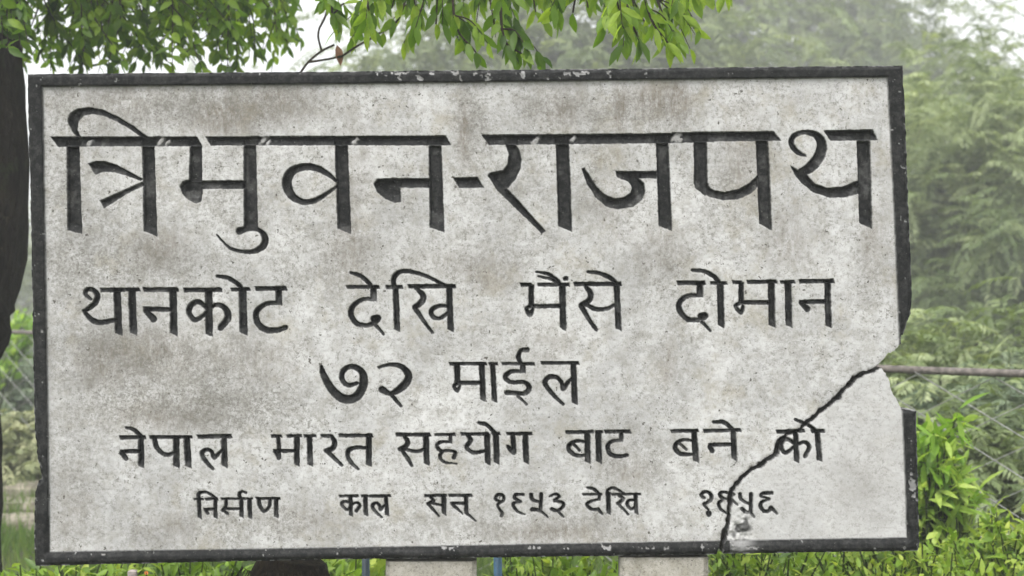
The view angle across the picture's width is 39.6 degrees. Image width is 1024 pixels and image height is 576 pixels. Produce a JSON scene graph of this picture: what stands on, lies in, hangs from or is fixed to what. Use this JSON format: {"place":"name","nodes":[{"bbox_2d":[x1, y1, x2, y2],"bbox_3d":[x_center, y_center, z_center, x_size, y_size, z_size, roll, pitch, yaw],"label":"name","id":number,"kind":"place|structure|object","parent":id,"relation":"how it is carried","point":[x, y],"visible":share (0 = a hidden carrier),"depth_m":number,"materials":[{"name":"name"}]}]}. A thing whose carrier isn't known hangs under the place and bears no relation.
{"place":"outdoors","nodes":[
{"label":"outdoors","id":0,"kind":"place"},
{"bbox_2d":[1,238,1011,575],"bbox_3d":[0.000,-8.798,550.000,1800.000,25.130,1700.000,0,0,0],"label":"ground","id":1,"kind":"structure","parent":0,"point":[250,566],"depth_m":6.86,"materials":[{"name":"green plant"}]},
{"bbox_2d":[0,306,32,414],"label":"leafy shrub","id":2,"kind":"object","parent":1,"relation":"on","point":[14,355],"visible":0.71,"depth_m":9.84,"materials":[{"name":"green plant"}]},
{"bbox_2d":[0,344,34,419],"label":"feathery shrub","id":3,"kind":"object","parent":1,"relation":"on","point":[17,398],"visible":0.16,"depth_m":11.63,"materials":[{"name":"green plant"}]},
{"bbox_2d":[2,512,34,536],"bbox_3d":[-2.665,1.341,7.700,0.996,0.228,0.323,0,0,0],"label":"stone step","id":4,"kind":"object","parent":1,"relation":"on","point":[13,514],"visible":0.1,"depth_m":7.60,"materials":[{"name":"beige stone"}]},
{"bbox_2d":[3,496,34,512],"bbox_3d":[-2.795,1.308,8.100,1.053,0.236,0.323,0,0,0],"label":"stone step","id":5,"kind":"object","parent":1,"relation":"on","point":[25,505],"visible":0.06,"depth_m":7.97,"materials":[{"name":"beige stone"}]},
{"bbox_2d":[7,220,32,367],"bbox_3d":[-12.490,1.787,32.238,9.177,7.634,8.342,0,0,0],"label":"misty tree","id":6,"kind":"object","parent":1,"relation":"on","point":[28,274],"visible":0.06,"depth_m":31.47,"materials":[{"name":"green plant"}]},
{"bbox_2d":[0,406,41,484],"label":"pale shrub","id":7,"kind":"object","parent":1,"relation":"on","point":[19,455],"visible":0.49,"depth_m":8.68,"materials":[{"name":"green plant"}]},
{"bbox_2d":[3,480,38,499],"bbox_3d":[-2.923,1.269,8.501,1.121,0.236,0.321,0,0,0],"label":"stone step","id":8,"kind":"object","parent":1,"relation":"on","point":[16,486],"visible":0.09,"depth_m":8.36,"materials":[{"name":"beige stone"}]},
{"bbox_2d":[16,234,32,321],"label":"misty tree","id":9,"kind":"object","parent":1,"relation":"on","point":[21,302],"visible":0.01,"depth_m":57.88,"materials":[{"name":"green plant"}]},
{"bbox_2d":[18,200,31,303],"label":"misty tree","id":10,"kind":"object","parent":1,"relation":"on","point":[30,244],"visible":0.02,"depth_m":59.93,"materials":[{"name":"green plant"}]},
{"bbox_2d":[0,558,164,575],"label":"leafy shrub","id":11,"kind":"object","parent":1,"relation":"on","point":[86,570],"visible":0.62,"depth_m":3.61,"materials":[{"name":"green plant"}]},
{"bbox_2d":[127,569,136,575],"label":"peg","id":12,"kind":"object","parent":1,"relation":"on","point":[131,572],"visible":1,"depth_m":3.19,"materials":[{"name":"paint"}]},
{"bbox_2d":[147,561,253,575],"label":"leafy shrub","id":13,"kind":"object","parent":1,"relation":"on","point":[191,569],"visible":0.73,"depth_m":3.60,"materials":[{"name":"green plant"}]},
{"bbox_2d":[236,559,329,575],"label":"tree stump","id":14,"kind":"object","parent":1,"relation":"on","point":[314,567],"visible":0.77,"depth_m":2.90,"materials":[{"name":"brown wood"}]},
{"bbox_2d":[186,3,453,72],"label":"misty tree","id":15,"kind":"object","parent":1,"relation":"on","point":[193,68],"depth_m":54.00,"materials":[{"name":"green plant"}]},
{"bbox_2d":[321,559,385,575],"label":"leafy shrub","id":16,"kind":"object","parent":1,"relation":"on","point":[353,567],"visible":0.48,"depth_m":3.54,"materials":[{"name":"green plant"}]},
{"bbox_2d":[362,559,369,575],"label":"stake","id":17,"kind":"object","parent":1,"relation":"on","point":[365,567],"depth_m":3.09,"materials":[{"name":"blue paint"}]},
{"bbox_2d":[0,0,732,572],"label":"shade tree","id":18,"kind":"object","parent":1,"relation":"on","point":[182,22],"visible":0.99,"depth_m":4.14,"materials":[{"name":"green plant"}]},
{"bbox_2d":[28,65,918,575],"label":"concrete sign","id":19,"kind":"object","parent":1,"relation":"on","point":[458,323],"visible":1,"depth_m":2.60,"materials":[{"name":"grey concrete"}]},
{"bbox_2d":[493,557,501,575],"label":"stake","id":20,"kind":"object","parent":1,"relation":"on","point":[497,566],"depth_m":3.09,"materials":[{"name":"blue paint"}]},
{"bbox_2d":[0,330,1023,574],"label":"chain link fence","id":21,"kind":"object","parent":1,"relation":"on","point":[992,374],"visible":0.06,"depth_m":4.68,"materials":[{"name":"metal"}]},
{"bbox_2d":[483,556,617,575],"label":"leafy shrub","id":22,"kind":"object","parent":1,"relation":"on","point":[555,566],"visible":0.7,"depth_m":3.57,"materials":[{"name":"green plant"}]},
{"bbox_2d":[281,0,870,71],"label":"misty tree","id":23,"kind":"object","parent":1,"relation":"on","point":[569,48],"visible":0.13,"depth_m":26.18,"materials":[{"name":"green plant"}]},
{"bbox_2d":[708,551,829,575],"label":"leafy shrub","id":24,"kind":"object","parent":1,"relation":"on","point":[766,564],"visible":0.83,"depth_m":3.54,"materials":[{"name":"green plant"}]},
{"bbox_2d":[578,0,1023,89],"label":"misty tree","id":25,"kind":"object","parent":1,"relation":"on","point":[802,26],"visible":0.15,"depth_m":36.13,"materials":[{"name":"green plant"}]},
{"bbox_2d":[774,0,1023,146],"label":"misty tree","id":26,"kind":"object","parent":1,"relation":"on","point":[866,51],"visible":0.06,"depth_m":33.18,"materials":[{"name":"green plant"}]},
{"bbox_2d":[807,531,1023,575],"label":"leafy shrub","id":27,"kind":"object","parent":1,"relation":"on","point":[865,563],"visible":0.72,"depth_m":3.63,"materials":[{"name":"green plant"}]},
{"bbox_2d":[828,365,1023,561],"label":"feathery shrub","id":28,"kind":"object","parent":1,"relation":"on","point":[1004,483],"visible":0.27,"depth_m":5.45,"materials":[{"name":"green plant"}]},
{"bbox_2d":[878,276,1023,560],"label":"feathery shrub","id":29,"kind":"object","parent":1,"relation":"on","point":[944,357],"visible":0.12,"depth_m":6.89,"materials":[{"name":"green plant"}]},
{"bbox_2d":[902,392,1003,571],"bbox_3d":[1.230,0.839,4.203,0.401,1.069,0.401,0,0,30],"label":"leafy shrub","id":30,"kind":"object","parent":1,"relation":"on","point":[948,492],"visible":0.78,"depth_m":4.13,"materials":[{"name":"green plant"}]},
{"bbox_2d":[887,5,1023,397],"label":"feathery tree","id":31,"kind":"object","parent":1,"relation":"on","point":[961,214],"visible":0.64,"depth_m":13.59,"materials":[{"name":"green plant"}]},
{"bbox_2d":[889,67,1023,361],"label":"feathery tree","id":32,"kind":"object","parent":1,"relation":"on","point":[967,160],"visible":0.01,"depth_m":14.87,"materials":[{"name":"green plant"}]},
{"bbox_2d":[897,348,1023,459],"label":"silvery shrub","id":33,"kind":"object","parent":1,"relation":"on","point":[1015,400],"visible":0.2,"depth_m":6.43,"materials":[{"name":"green plant"}]},
{"bbox_2d":[908,30,1023,281],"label":"feathery tree","id":34,"kind":"object","parent":1,"relation":"on","point":[978,46],"visible":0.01,"depth_m":20.18,"materials":[{"name":"green plant"}]},
{"bbox_2d":[926,495,1023,575],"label":"leafy shrub","id":35,"kind":"object","parent":1,"relation":"on","point":[994,541],"visible":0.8,"depth_m":3.86,"materials":[{"name":"green plant"}]},
{"bbox_2d":[23,0,1023,231],"label":"sky","id":36,"kind":"structure","parent":0,"point":[310,27],"materials":[{"name":"white"}]}
]}

